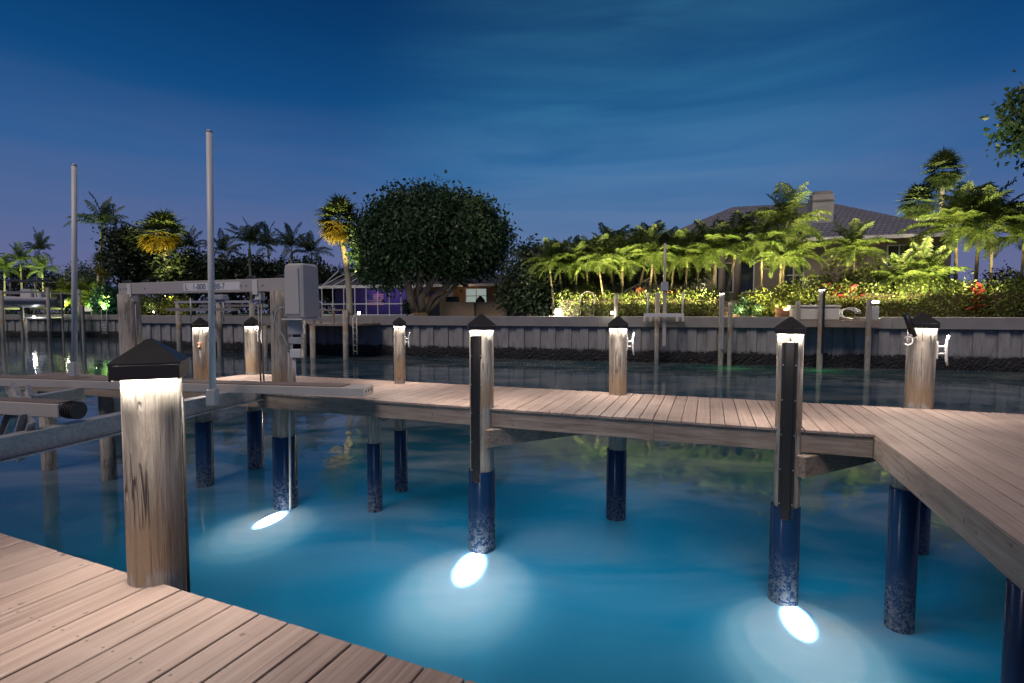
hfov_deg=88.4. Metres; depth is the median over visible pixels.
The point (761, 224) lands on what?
feather palm
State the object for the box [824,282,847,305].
cordyline
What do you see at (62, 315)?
piling
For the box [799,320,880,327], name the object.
dock shelf
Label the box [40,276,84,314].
feather palm
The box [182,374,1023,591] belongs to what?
timber dock
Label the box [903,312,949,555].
dock piling
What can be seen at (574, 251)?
feather palm
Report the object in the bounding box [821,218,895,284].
feather palm
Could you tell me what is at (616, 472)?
dock piling
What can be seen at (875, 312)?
power pedestal
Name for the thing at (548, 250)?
feather palm
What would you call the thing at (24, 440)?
lift
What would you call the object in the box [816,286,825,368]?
piling
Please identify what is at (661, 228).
feather palm
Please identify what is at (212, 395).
guide pole
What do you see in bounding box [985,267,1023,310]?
shrub
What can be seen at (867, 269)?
shrub
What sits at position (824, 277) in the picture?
shrub
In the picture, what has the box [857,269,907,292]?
shrub
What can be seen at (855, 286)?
cordyline
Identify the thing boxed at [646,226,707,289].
feather palm
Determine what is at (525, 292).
broadleaf tree
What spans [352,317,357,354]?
dock ladder
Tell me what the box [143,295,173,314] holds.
shrub
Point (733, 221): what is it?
feather palm
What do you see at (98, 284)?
feather palm
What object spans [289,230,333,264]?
tall feather palm
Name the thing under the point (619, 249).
feather palm
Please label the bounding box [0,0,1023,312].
sky
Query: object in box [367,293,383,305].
flag
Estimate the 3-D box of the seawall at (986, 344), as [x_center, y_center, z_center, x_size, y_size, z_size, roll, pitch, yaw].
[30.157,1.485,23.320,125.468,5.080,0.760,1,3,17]
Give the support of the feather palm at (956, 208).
on the lawn ground
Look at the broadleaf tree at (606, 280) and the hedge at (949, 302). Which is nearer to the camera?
the hedge at (949, 302)
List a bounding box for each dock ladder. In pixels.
[101,308,109,334]
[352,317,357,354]
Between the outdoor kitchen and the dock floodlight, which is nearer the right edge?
the dock floodlight
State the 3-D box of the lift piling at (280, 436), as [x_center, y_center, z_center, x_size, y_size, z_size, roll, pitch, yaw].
[-3.270,2.137,7.605,0.327,5.700,0.328,0,3,0]
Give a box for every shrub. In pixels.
[84,307,94,314]
[139,294,161,314]
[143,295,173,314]
[154,295,196,315]
[555,280,614,307]
[689,282,733,306]
[727,296,765,316]
[736,286,790,316]
[767,279,817,316]
[782,269,833,304]
[812,252,865,288]
[837,258,897,292]
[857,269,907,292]
[924,279,954,291]
[968,260,1019,286]
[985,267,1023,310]
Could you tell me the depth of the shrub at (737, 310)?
29.20 m
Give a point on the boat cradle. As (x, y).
(48, 292)
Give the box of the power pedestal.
[872,301,879,319]
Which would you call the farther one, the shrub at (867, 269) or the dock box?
the shrub at (867, 269)
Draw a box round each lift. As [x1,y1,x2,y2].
[0,274,372,462]
[166,295,267,356]
[644,243,683,363]
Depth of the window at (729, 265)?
36.32 m
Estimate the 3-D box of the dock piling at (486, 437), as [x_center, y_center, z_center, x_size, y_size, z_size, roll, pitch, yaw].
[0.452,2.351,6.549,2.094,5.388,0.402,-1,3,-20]
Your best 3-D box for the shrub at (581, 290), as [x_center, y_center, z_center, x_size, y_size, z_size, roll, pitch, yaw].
[4.960,-2.653,33.982,3.985,2.697,3.379,-1,3,-21]
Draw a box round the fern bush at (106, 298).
[84,284,118,314]
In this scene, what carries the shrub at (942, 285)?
on the lawn ground
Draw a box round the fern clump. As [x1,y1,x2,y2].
[399,299,411,315]
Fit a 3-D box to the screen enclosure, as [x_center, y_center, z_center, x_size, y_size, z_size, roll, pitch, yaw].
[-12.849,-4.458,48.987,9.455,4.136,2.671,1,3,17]
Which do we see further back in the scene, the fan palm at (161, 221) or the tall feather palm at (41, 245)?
the tall feather palm at (41, 245)
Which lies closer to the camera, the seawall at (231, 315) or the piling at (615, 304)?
the piling at (615, 304)
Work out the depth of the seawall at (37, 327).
60.26 m
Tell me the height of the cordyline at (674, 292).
1.732 m
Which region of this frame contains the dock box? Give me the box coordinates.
[788,305,840,319]
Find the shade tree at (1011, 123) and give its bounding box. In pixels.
[979,69,1023,179]
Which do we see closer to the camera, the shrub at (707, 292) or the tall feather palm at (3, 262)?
the shrub at (707, 292)
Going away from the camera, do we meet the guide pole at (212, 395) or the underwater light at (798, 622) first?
the underwater light at (798, 622)
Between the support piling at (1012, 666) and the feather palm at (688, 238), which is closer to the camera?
the support piling at (1012, 666)
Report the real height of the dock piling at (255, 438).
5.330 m
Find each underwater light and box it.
[254,512,285,527]
[454,553,484,584]
[781,606,814,639]
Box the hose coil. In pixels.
[839,307,880,319]
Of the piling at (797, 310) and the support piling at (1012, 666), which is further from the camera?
the piling at (797, 310)
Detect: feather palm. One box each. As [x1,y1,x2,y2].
[0,241,37,313]
[0,253,25,313]
[20,226,54,314]
[21,253,63,314]
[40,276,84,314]
[53,277,93,311]
[64,192,131,313]
[67,276,115,306]
[175,223,206,298]
[201,228,242,314]
[223,216,276,302]
[255,221,288,261]
[265,221,318,263]
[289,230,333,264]
[521,237,572,315]
[533,236,587,298]
[553,234,598,293]
[561,235,612,292]
[573,233,621,292]
[582,222,639,295]
[593,231,650,298]
[618,220,675,287]
[621,224,684,298]
[623,222,680,291]
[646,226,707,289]
[658,225,721,297]
[666,227,729,293]
[676,216,753,295]
[700,210,770,300]
[724,211,803,297]
[741,181,832,299]
[750,234,810,304]
[764,225,831,284]
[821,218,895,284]
[869,249,937,298]
[890,236,950,294]
[897,180,1015,288]
[906,245,972,295]
[915,179,1023,281]
[933,185,1023,284]
[976,205,1023,283]
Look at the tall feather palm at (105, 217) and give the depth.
69.11 m
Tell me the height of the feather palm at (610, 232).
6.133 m
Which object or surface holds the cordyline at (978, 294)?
on the lawn ground
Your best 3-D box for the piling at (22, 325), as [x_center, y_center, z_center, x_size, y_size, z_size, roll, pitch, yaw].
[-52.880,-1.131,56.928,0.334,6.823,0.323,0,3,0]
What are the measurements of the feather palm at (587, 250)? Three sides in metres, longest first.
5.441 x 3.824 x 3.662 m
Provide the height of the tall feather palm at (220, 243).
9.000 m
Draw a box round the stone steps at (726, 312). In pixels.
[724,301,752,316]
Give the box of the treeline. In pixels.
[7,288,965,313]
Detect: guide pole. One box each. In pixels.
[68,164,80,376]
[205,129,219,405]
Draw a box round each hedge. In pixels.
[552,287,724,316]
[808,272,1023,316]
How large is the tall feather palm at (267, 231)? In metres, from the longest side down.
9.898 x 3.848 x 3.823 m
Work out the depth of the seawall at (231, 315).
49.81 m
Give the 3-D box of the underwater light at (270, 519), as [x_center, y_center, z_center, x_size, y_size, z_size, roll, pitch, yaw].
[-3.271,2.579,7.145,0.280,0.366,0.647,1,3,13]
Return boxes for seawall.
[0,314,118,336]
[141,315,1023,371]
[181,315,269,315]
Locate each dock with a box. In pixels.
[0,533,476,682]
[24,317,60,337]
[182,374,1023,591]
[241,309,379,359]
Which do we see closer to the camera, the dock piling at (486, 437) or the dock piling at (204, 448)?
the dock piling at (486, 437)
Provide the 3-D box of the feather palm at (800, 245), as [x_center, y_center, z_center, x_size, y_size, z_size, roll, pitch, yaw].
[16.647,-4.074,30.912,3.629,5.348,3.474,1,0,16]
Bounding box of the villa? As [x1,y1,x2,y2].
[594,191,967,316]
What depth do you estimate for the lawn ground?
83.68 m
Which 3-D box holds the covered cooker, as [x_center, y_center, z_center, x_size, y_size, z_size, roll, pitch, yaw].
[-2.391,-3.221,39.727,0.702,0.490,0.720,1,3,17]
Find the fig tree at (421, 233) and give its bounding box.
[341,170,522,315]
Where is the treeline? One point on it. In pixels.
(66, 310)
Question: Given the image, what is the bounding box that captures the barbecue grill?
[446,297,458,301]
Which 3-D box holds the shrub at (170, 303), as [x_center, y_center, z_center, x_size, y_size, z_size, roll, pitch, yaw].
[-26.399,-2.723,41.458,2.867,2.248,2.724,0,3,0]
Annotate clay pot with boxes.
[775,308,788,316]
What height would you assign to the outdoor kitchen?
1.090 m
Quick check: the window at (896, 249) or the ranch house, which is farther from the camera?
the ranch house
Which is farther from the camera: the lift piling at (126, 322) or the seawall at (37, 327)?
the seawall at (37, 327)
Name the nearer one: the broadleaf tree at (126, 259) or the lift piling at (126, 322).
the lift piling at (126, 322)
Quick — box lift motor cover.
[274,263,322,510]
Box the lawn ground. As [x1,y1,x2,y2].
[12,313,551,315]
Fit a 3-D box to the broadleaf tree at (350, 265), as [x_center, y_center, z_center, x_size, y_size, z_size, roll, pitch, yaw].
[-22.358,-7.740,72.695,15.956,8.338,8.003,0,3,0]
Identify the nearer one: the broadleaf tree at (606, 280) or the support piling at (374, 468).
the support piling at (374, 468)
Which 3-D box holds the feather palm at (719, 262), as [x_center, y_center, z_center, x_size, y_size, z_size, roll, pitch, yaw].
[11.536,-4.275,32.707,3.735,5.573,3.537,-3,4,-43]
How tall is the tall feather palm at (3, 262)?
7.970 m
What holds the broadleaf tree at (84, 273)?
on the lawn ground
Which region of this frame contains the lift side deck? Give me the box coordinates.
[8,372,119,480]
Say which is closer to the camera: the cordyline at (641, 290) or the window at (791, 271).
the cordyline at (641, 290)
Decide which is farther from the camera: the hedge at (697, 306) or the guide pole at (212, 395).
the hedge at (697, 306)
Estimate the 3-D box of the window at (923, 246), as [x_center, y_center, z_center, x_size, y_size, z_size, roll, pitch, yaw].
[26.185,-5.297,32.877,0.995,1.295,0.047,1,3,17]
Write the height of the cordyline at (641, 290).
1.954 m
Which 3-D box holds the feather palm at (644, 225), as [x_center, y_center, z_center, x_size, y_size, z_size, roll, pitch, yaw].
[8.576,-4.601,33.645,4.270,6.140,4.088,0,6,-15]
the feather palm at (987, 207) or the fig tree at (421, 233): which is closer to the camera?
the feather palm at (987, 207)
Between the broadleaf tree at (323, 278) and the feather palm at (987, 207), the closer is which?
the feather palm at (987, 207)
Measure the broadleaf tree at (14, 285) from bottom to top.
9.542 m
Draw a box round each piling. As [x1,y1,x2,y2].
[20,307,24,338]
[60,292,64,338]
[80,305,85,338]
[106,338,190,592]
[117,294,142,480]
[191,318,214,487]
[244,317,263,469]
[270,291,297,510]
[367,416,382,512]
[393,317,409,491]
[468,314,580,553]
[606,316,634,520]
[614,293,617,317]
[718,290,724,365]
[727,302,732,365]
[768,317,875,606]
[795,301,800,320]
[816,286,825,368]
[864,300,871,370]
[883,474,920,634]
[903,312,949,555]
[1000,578,1023,682]
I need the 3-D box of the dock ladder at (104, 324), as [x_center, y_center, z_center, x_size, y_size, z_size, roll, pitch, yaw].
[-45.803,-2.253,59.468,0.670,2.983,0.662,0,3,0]
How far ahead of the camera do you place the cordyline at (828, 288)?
29.41 m
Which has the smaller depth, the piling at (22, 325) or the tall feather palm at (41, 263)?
the piling at (22, 325)
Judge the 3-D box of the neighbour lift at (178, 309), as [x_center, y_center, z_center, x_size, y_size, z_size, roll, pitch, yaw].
[-19.060,0.283,33.784,6.287,6.534,2.800,1,3,17]
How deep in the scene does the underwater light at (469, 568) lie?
5.74 m
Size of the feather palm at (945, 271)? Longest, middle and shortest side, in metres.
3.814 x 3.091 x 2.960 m
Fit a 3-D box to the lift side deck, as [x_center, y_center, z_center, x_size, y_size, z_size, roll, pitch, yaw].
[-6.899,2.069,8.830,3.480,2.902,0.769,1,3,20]
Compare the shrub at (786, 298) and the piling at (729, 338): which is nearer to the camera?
the piling at (729, 338)
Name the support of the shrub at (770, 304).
on the lawn ground
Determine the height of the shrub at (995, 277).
3.633 m
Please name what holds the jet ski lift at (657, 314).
in the canal water
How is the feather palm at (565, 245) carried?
on the lawn ground
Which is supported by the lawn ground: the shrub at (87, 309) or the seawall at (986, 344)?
the shrub at (87, 309)
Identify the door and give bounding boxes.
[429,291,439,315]
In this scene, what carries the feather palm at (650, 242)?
on the lawn ground
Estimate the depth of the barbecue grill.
39.94 m
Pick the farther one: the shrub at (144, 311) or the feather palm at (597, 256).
the shrub at (144, 311)
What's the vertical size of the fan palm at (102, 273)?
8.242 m
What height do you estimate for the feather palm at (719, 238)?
6.120 m
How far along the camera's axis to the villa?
35.46 m
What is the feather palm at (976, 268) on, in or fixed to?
on the lawn ground
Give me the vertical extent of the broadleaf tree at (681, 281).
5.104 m
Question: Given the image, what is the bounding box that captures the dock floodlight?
[555,309,560,315]
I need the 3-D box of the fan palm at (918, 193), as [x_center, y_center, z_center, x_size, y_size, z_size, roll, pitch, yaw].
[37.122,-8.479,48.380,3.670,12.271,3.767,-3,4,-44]
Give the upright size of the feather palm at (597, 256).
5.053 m
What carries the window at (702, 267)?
in the villa
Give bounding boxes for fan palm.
[86,249,112,288]
[130,208,192,300]
[313,192,362,315]
[895,180,938,220]
[919,145,969,216]
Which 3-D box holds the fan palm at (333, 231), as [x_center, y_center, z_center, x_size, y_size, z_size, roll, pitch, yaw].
[-12.965,-6.468,39.025,4.004,9.140,3.907,3,0,0]
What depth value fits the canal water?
6.48 m
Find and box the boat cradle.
[0,287,82,339]
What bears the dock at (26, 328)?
in the canal water
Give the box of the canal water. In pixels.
[0,337,1023,682]
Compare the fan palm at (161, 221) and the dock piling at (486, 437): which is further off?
the fan palm at (161, 221)
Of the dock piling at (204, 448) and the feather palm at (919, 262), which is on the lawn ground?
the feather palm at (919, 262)
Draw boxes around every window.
[466,288,486,301]
[696,267,705,290]
[716,262,733,292]
[741,251,754,292]
[783,257,803,292]
[886,244,911,266]
[923,246,940,263]
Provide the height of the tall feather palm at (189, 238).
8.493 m
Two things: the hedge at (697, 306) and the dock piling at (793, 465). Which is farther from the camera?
the hedge at (697, 306)
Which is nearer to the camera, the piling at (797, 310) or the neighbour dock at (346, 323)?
the piling at (797, 310)
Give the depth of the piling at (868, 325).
25.46 m
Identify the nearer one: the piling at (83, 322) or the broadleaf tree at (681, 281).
the broadleaf tree at (681, 281)
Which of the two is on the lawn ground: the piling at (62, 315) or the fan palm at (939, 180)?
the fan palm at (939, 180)
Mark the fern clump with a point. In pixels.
(405, 305)
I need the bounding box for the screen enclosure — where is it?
[321,271,413,315]
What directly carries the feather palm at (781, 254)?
on the lawn ground
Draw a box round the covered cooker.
[476,296,484,301]
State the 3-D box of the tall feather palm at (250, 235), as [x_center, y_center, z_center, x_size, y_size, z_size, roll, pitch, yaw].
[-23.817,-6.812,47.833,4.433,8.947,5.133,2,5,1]
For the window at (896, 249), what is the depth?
33.38 m
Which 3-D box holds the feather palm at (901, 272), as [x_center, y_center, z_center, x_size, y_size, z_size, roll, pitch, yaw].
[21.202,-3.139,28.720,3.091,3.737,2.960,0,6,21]
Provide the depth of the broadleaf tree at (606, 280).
37.01 m
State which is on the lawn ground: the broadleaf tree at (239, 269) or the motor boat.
the broadleaf tree at (239, 269)
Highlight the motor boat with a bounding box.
[4,280,67,307]
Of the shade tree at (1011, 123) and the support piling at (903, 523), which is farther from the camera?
the shade tree at (1011, 123)
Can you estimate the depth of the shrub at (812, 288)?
29.77 m
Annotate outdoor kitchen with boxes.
[440,302,507,315]
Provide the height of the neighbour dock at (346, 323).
5.600 m
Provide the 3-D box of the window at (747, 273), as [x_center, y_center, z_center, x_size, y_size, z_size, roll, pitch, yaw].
[16.027,-4.776,35.957,0.974,2.914,0.047,1,3,17]
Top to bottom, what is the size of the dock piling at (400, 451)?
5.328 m
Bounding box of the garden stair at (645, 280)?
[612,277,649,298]
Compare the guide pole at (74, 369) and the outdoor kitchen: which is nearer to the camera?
the guide pole at (74, 369)
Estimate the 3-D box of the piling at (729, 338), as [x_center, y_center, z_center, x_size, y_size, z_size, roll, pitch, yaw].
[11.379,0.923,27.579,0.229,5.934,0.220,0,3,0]
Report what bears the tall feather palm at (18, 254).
on the lawn ground
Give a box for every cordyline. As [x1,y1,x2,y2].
[630,286,646,298]
[666,289,680,298]
[815,283,843,303]
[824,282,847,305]
[837,284,867,308]
[959,282,999,312]
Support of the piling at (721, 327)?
on the canal bed ground
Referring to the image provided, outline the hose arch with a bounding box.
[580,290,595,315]
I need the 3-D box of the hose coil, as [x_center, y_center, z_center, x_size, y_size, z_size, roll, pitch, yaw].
[17.304,-1.395,26.272,1.981,0.619,0.267,1,3,17]
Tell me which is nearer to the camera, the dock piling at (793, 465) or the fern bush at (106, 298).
the dock piling at (793, 465)
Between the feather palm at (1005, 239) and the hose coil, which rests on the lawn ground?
the feather palm at (1005, 239)
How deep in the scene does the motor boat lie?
56.11 m
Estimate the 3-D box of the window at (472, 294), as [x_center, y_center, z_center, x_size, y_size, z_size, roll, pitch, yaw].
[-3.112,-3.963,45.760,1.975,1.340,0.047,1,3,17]
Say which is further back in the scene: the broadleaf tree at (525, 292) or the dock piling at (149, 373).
the broadleaf tree at (525, 292)
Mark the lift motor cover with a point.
(301, 295)
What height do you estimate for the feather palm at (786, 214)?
7.820 m
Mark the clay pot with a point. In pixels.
(781, 312)
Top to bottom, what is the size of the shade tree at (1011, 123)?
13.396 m
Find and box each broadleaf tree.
[0,259,70,314]
[44,257,115,314]
[90,218,177,297]
[141,239,231,315]
[201,247,280,314]
[257,252,344,306]
[319,259,359,303]
[488,233,579,315]
[571,238,648,298]
[640,252,712,292]
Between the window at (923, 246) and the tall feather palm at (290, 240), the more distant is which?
the tall feather palm at (290, 240)
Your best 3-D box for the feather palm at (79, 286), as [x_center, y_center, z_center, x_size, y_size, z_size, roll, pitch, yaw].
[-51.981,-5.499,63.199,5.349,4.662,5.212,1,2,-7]
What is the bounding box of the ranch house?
[318,273,525,315]

